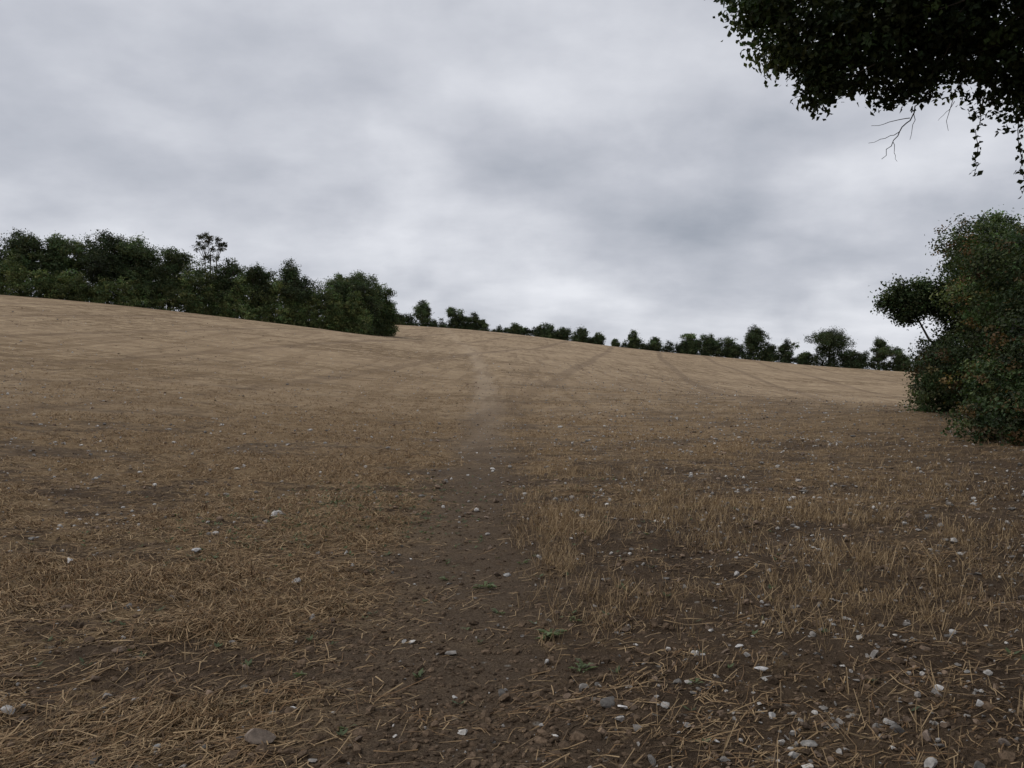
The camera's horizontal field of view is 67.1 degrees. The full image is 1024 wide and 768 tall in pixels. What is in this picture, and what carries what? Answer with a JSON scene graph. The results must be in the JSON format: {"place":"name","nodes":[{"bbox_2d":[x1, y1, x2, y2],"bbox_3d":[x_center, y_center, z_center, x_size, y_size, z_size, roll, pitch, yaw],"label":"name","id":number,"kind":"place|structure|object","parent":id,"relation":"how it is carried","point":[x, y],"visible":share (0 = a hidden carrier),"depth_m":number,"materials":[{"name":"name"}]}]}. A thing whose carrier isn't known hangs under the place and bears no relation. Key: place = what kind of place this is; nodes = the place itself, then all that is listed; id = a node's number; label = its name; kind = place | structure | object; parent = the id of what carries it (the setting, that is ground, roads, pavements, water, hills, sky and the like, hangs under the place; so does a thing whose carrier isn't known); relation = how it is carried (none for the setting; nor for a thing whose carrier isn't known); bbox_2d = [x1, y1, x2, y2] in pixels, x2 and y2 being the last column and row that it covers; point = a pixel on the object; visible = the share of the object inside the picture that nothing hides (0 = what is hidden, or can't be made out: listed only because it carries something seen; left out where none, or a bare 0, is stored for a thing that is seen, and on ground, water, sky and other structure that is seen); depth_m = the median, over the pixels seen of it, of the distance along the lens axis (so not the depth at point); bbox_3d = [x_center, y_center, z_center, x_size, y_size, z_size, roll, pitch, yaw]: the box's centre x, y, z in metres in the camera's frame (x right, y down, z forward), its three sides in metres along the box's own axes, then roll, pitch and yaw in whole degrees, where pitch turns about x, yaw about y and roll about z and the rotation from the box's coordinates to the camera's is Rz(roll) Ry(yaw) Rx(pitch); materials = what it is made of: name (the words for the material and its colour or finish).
{"place":"outdoors","nodes":[
{"label":"outdoors","id":0,"kind":"place"},
{"bbox_2d":[0,295,1023,767],"bbox_3d":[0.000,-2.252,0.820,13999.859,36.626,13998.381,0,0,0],"label":"ground","id":1,"kind":"structure","parent":0,"point":[438,353],"depth_m":9.65,"materials":[{"name":"soil"}]},
{"bbox_2d":[0,228,48,280],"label":"tree","id":2,"kind":"object","parent":1,"relation":"on","point":[39,244],"visible":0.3,"depth_m":109.21,"materials":[{"name":"green plant"}]},
{"bbox_2d":[32,233,72,281],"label":"tree","id":3,"kind":"object","parent":1,"relation":"on","point":[53,241],"visible":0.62,"depth_m":110.35,"materials":[{"name":"green plant"}]},
{"bbox_2d":[76,228,133,303],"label":"tree","id":4,"kind":"object","parent":1,"relation":"on","point":[97,261],"visible":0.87,"depth_m":111.80,"materials":[{"name":"green plant"}]},
{"bbox_2d":[110,232,157,297],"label":"tree","id":5,"kind":"object","parent":1,"relation":"on","point":[138,253],"visible":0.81,"depth_m":114.09,"materials":[{"name":"green plant"}]},
{"bbox_2d":[149,246,195,307],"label":"tree","id":6,"kind":"object","parent":1,"relation":"on","point":[175,261],"visible":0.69,"depth_m":116.07,"materials":[{"name":"green plant"}]},
{"bbox_2d":[0,257,377,335],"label":"hedgerow","id":7,"kind":"object","parent":1,"relation":"on","point":[9,284],"visible":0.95,"depth_m":116.68,"materials":[{"name":"green plant"}]},
{"bbox_2d":[0,231,384,333],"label":"hedgerow","id":8,"kind":"object","parent":1,"relation":"on","point":[75,248],"visible":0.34,"depth_m":116.38,"materials":[{"name":"green plant"}]},
{"bbox_2d":[192,232,227,314],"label":"tree","id":9,"kind":"object","parent":1,"relation":"on","point":[220,249],"visible":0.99,"depth_m":119.09,"materials":[{"name":"green plant"}]},
{"bbox_2d":[208,257,244,310],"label":"tree","id":10,"kind":"object","parent":1,"relation":"on","point":[234,272],"visible":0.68,"depth_m":119.35,"materials":[{"name":"green plant"}]},
{"bbox_2d":[242,261,276,320],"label":"tree","id":11,"kind":"object","parent":1,"relation":"on","point":[253,273],"visible":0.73,"depth_m":120.99,"materials":[{"name":"green plant"}]},
{"bbox_2d":[276,258,312,324],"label":"tree","id":12,"kind":"object","parent":1,"relation":"on","point":[290,274],"visible":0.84,"depth_m":123.05,"materials":[{"name":"green plant"}]},
{"bbox_2d":[292,671,305,676],"bbox_3d":[-1.191,1.626,4.322,0.082,0.018,0.072,0,-1,-45],"label":"weed","id":13,"kind":"object","parent":1,"relation":"on","point":[300,674],"visible":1,"depth_m":4.32,"materials":[{"name":"green plant"}]},
{"bbox_2d":[323,272,357,322],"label":"tree","id":14,"kind":"object","parent":1,"relation":"on","point":[338,274],"visible":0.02,"depth_m":136.12,"materials":[{"name":"green plant"}]},
{"bbox_2d":[333,269,372,330],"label":"tree","id":15,"kind":"object","parent":1,"relation":"on","point":[360,276],"visible":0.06,"depth_m":134.90,"materials":[{"name":"green plant"}]},
{"bbox_2d":[365,274,386,335],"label":"tree","id":16,"kind":"object","parent":1,"relation":"on","point":[379,322],"visible":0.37,"depth_m":137.52,"materials":[{"name":"green plant"}]},
{"bbox_2d":[377,283,399,336],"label":"tree","id":17,"kind":"object","parent":1,"relation":"on","point":[385,315],"visible":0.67,"depth_m":139.18,"materials":[{"name":"green plant"}]},
{"bbox_2d":[385,299,399,336],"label":"tree","id":18,"kind":"object","parent":1,"relation":"on","point":[394,331],"visible":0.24,"depth_m":141.18,"materials":[{"name":"green plant"}]},
{"bbox_2d":[398,313,410,324],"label":"field tree","id":19,"kind":"object","parent":1,"relation":"on","point":[400,322],"visible":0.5,"depth_m":247.44,"materials":[{"name":"green plant"}]},
{"bbox_2d":[413,300,434,324],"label":"tree","id":20,"kind":"object","parent":1,"relation":"on","point":[422,309],"visible":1,"depth_m":245.74,"materials":[{"name":"green plant"}]},
{"bbox_2d":[397,312,489,330],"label":"hedgerow","id":21,"kind":"object","parent":1,"relation":"on","point":[433,323],"visible":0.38,"depth_m":245.66,"materials":[{"name":"green plant"}]},
{"bbox_2d":[445,306,464,327],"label":"tree","id":22,"kind":"object","parent":1,"relation":"on","point":[452,313],"visible":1,"depth_m":243.92,"materials":[{"name":"green plant"}]},
{"bbox_2d":[458,313,468,328],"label":"tree","id":23,"kind":"object","parent":1,"relation":"on","point":[463,319],"visible":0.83,"depth_m":243.53,"materials":[{"name":"green plant"}]},
{"bbox_2d":[466,312,479,329],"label":"tree","id":24,"kind":"object","parent":1,"relation":"on","point":[473,319],"visible":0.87,"depth_m":242.32,"materials":[{"name":"green plant"}]},
{"bbox_2d":[476,319,488,330],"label":"field tree","id":25,"kind":"object","parent":1,"relation":"on","point":[482,324],"visible":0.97,"depth_m":241.39,"materials":[{"name":"green plant"}]},
{"bbox_2d":[473,581,496,587],"bbox_3d":[-0.230,1.636,6.282,0.207,0.037,0.182,0,0,-7],"label":"weed","id":26,"kind":"object","parent":1,"relation":"on","point":[487,585],"visible":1,"depth_m":6.25,"materials":[{"name":"green plant"}]},
{"bbox_2d":[0,346,1023,767],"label":"straw","id":27,"kind":"object","parent":1,"relation":"on","point":[168,584],"visible":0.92,"depth_m":6.18,"materials":[{"name":"beige plant"}]},
{"bbox_2d":[0,473,1023,767],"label":"soil clods","id":28,"kind":"object","parent":1,"relation":"on","point":[472,759],"visible":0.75,"depth_m":4.25,"materials":[{"name":"brown soil"}]},
{"bbox_2d":[0,355,1023,767],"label":"stubble","id":29,"kind":"object","parent":1,"relation":"on","point":[756,515],"visible":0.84,"depth_m":8.19,"materials":[{"name":"beige plant"}]},
{"bbox_2d":[0,307,1023,767],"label":"flint stones","id":30,"kind":"object","parent":1,"relation":"on","point":[256,735],"visible":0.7,"depth_m":7.41,"materials":[{"name":"grey stone"}]},
{"bbox_2d":[506,322,525,334],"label":"field tree","id":31,"kind":"object","parent":1,"relation":"on","point":[513,327],"visible":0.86,"depth_m":237.47,"materials":[{"name":"green plant"}]},
{"bbox_2d":[28,476,1023,741],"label":"green regrowth","id":32,"kind":"object","parent":1,"relation":"on","point":[218,644],"visible":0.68,"depth_m":8.24,"materials":[{"name":"green plant"}]},
{"bbox_2d":[535,322,556,338],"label":"tree","id":33,"kind":"object","parent":1,"relation":"on","point":[549,327],"visible":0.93,"depth_m":235.67,"materials":[{"name":"green plant"}]},
{"bbox_2d":[488,325,605,344],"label":"hedgerow","id":34,"kind":"object","parent":1,"relation":"on","point":[529,332],"visible":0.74,"depth_m":236.37,"materials":[{"name":"green plant"}]},
{"bbox_2d":[534,629,566,638],"bbox_3d":[0.256,1.632,5.075,0.230,0.049,0.233,0,0,0],"label":"weed","id":35,"kind":"object","parent":1,"relation":"on","point":[550,632],"visible":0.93,"depth_m":5.07,"materials":[{"name":"green plant"}]},
{"bbox_2d":[552,327,571,339],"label":"field tree","id":36,"kind":"object","parent":1,"relation":"on","point":[568,332],"visible":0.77,"depth_m":234.66,"materials":[{"name":"green plant"}]},
{"bbox_2d":[571,326,588,342],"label":"tree","id":37,"kind":"object","parent":1,"relation":"on","point":[581,335],"visible":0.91,"depth_m":231.01,"materials":[{"name":"green plant"}]},
{"bbox_2d":[568,658,597,672],"bbox_3d":[0.395,1.637,4.487,0.159,0.036,0.159,0,-1,42],"label":"weed","id":38,"kind":"object","parent":1,"relation":"on","point":[581,663],"visible":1,"depth_m":4.48,"materials":[{"name":"green plant"}]},
{"bbox_2d":[589,331,605,344],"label":"tree","id":39,"kind":"object","parent":1,"relation":"on","point":[598,335],"visible":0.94,"depth_m":230.48,"materials":[{"name":"green plant"}]},
{"bbox_2d":[611,338,620,346],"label":"field tree","id":40,"kind":"object","parent":1,"relation":"on","point":[614,342],"visible":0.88,"depth_m":228.64,"materials":[{"name":"green plant"}]},
{"bbox_2d":[627,329,638,348],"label":"tree","id":41,"kind":"object","parent":1,"relation":"on","point":[633,334],"visible":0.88,"depth_m":226.37,"materials":[{"name":"green plant"}]},
{"bbox_2d":[648,336,660,349],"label":"tree","id":42,"kind":"object","parent":1,"relation":"on","point":[653,341],"visible":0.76,"depth_m":223.87,"materials":[{"name":"green plant"}]},
{"bbox_2d":[675,333,699,353],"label":"tree","id":43,"kind":"object","parent":1,"relation":"on","point":[690,337],"visible":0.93,"depth_m":217.78,"materials":[{"name":"green plant"}]},
{"bbox_2d":[698,332,717,354],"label":"tree","id":44,"kind":"object","parent":1,"relation":"on","point":[709,339],"visible":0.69,"depth_m":217.94,"materials":[{"name":"green plant"}]},
{"bbox_2d":[714,336,743,357],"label":"tree","id":45,"kind":"object","parent":1,"relation":"on","point":[726,341],"visible":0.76,"depth_m":213.76,"materials":[{"name":"green plant"}]},
{"bbox_2d":[742,323,770,352],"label":"tree","id":46,"kind":"object","parent":1,"relation":"on","point":[753,336],"visible":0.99,"depth_m":211.34,"materials":[{"name":"green plant"}]},
{"bbox_2d":[616,336,921,371],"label":"hedgerow","id":47,"kind":"object","parent":1,"relation":"on","point":[759,356],"visible":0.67,"depth_m":209.42,"materials":[{"name":"green plant"}]},
{"bbox_2d":[758,342,779,361],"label":"tree","id":48,"kind":"object","parent":1,"relation":"on","point":[771,348],"visible":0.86,"depth_m":210.10,"materials":[{"name":"green plant"}]},
{"bbox_2d":[777,338,799,362],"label":"tree","id":49,"kind":"object","parent":1,"relation":"on","point":[785,347],"visible":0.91,"depth_m":208.38,"materials":[{"name":"green plant"}]},
{"bbox_2d":[795,351,812,364],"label":"field tree","id":50,"kind":"object","parent":1,"relation":"on","point":[803,356],"visible":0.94,"depth_m":205.06,"materials":[{"name":"green plant"}]},
{"bbox_2d":[804,326,857,366],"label":"tree","id":51,"kind":"object","parent":1,"relation":"on","point":[831,341],"visible":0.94,"depth_m":202.16,"materials":[{"name":"green plant"}]},
{"bbox_2d":[840,348,865,368],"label":"field tree","id":52,"kind":"object","parent":1,"relation":"on","point":[851,353],"visible":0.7,"depth_m":200.46,"materials":[{"name":"green plant"}]},
{"bbox_2d":[713,0,1023,198],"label":"ash tree","id":53,"kind":"object","parent":1,"relation":"on","point":[960,32],"visible":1,"depth_m":5.87,"materials":[{"name":"green plant"}]},
{"bbox_2d":[868,336,893,369],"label":"tree","id":54,"kind":"object","parent":1,"relation":"on","point":[879,352],"visible":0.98,"depth_m":197.28,"materials":[{"name":"green plant"}]},
{"bbox_2d":[885,346,908,370],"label":"tree","id":55,"kind":"object","parent":1,"relation":"on","point":[897,352],"visible":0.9,"depth_m":194.91,"materials":[{"name":"green plant"}]},
{"bbox_2d":[868,204,1023,445],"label":"hedgerow","id":56,"kind":"object","parent":1,"relation":"on","point":[971,361],"visible":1,"depth_m":24.04,"materials":[{"name":"green plant"}]},
{"bbox_2d":[0,0,1023,369],"label":"sky","id":57,"kind":"structure","parent":0,"point":[615,168],"materials":[{"name":"grey"}]}
]}

